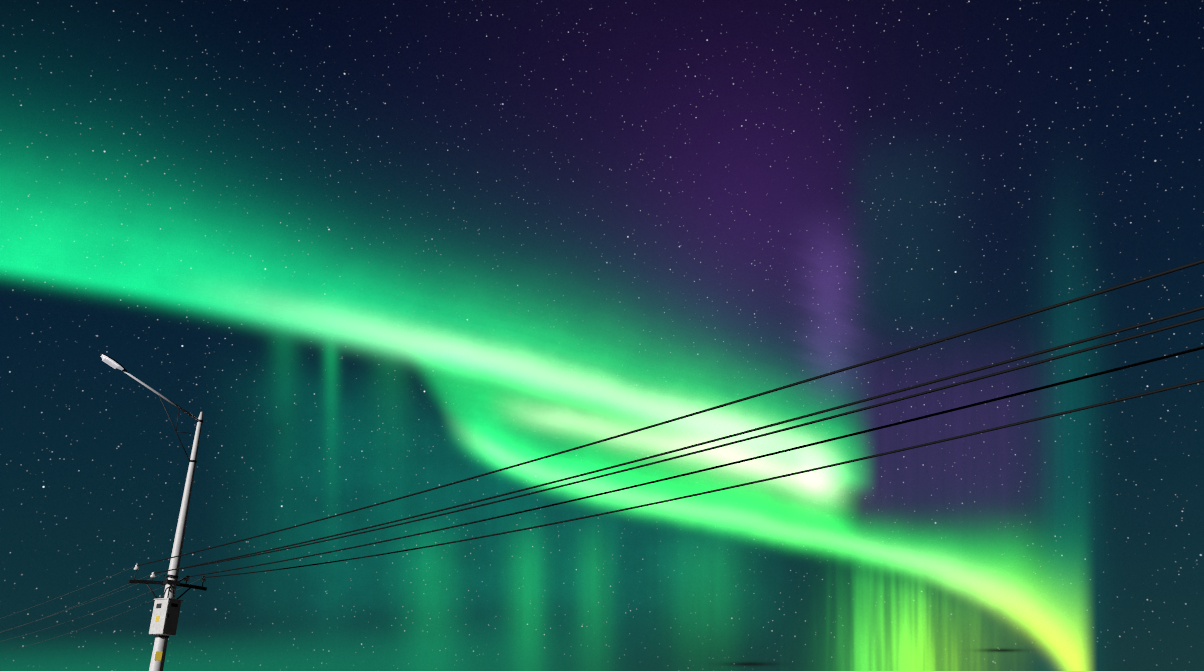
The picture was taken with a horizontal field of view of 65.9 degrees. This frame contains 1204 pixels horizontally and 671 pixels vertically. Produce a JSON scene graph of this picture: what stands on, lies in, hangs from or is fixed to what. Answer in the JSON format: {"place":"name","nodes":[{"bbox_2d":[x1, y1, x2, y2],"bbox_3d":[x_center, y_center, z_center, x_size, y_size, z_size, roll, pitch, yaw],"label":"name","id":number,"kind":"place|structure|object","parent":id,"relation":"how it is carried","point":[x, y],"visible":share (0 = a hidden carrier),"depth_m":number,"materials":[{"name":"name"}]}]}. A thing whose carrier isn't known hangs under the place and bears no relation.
{"place":"outdoors","nodes":[
{"label":"outdoors","id":0,"kind":"place"},
{"bbox_2d":[0,0,1203,670],"label":"sky","id":1,"kind":"structure","parent":0,"point":[383,250],"materials":[{"name":"green"}]},
{"label":"ground","id":2,"kind":"structure","parent":0,"visible":0},
{"bbox_2d":[100,354,206,670],"bbox_3d":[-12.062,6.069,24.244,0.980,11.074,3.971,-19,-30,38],"label":"utility pole","id":3,"kind":"object","parent":2,"relation":"on","point":[165,617],"visible":0.98,"depth_m":24.85,"materials":[{"name":"metal"}]},
{"bbox_2d":[0,259,1203,651],"bbox_3d":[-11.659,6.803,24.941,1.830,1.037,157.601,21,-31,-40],"label":"power line wires","id":4,"kind":"object","parent":3,"relation":"attached to","point":[760,435],"visible":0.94,"depth_m":11.48,"materials":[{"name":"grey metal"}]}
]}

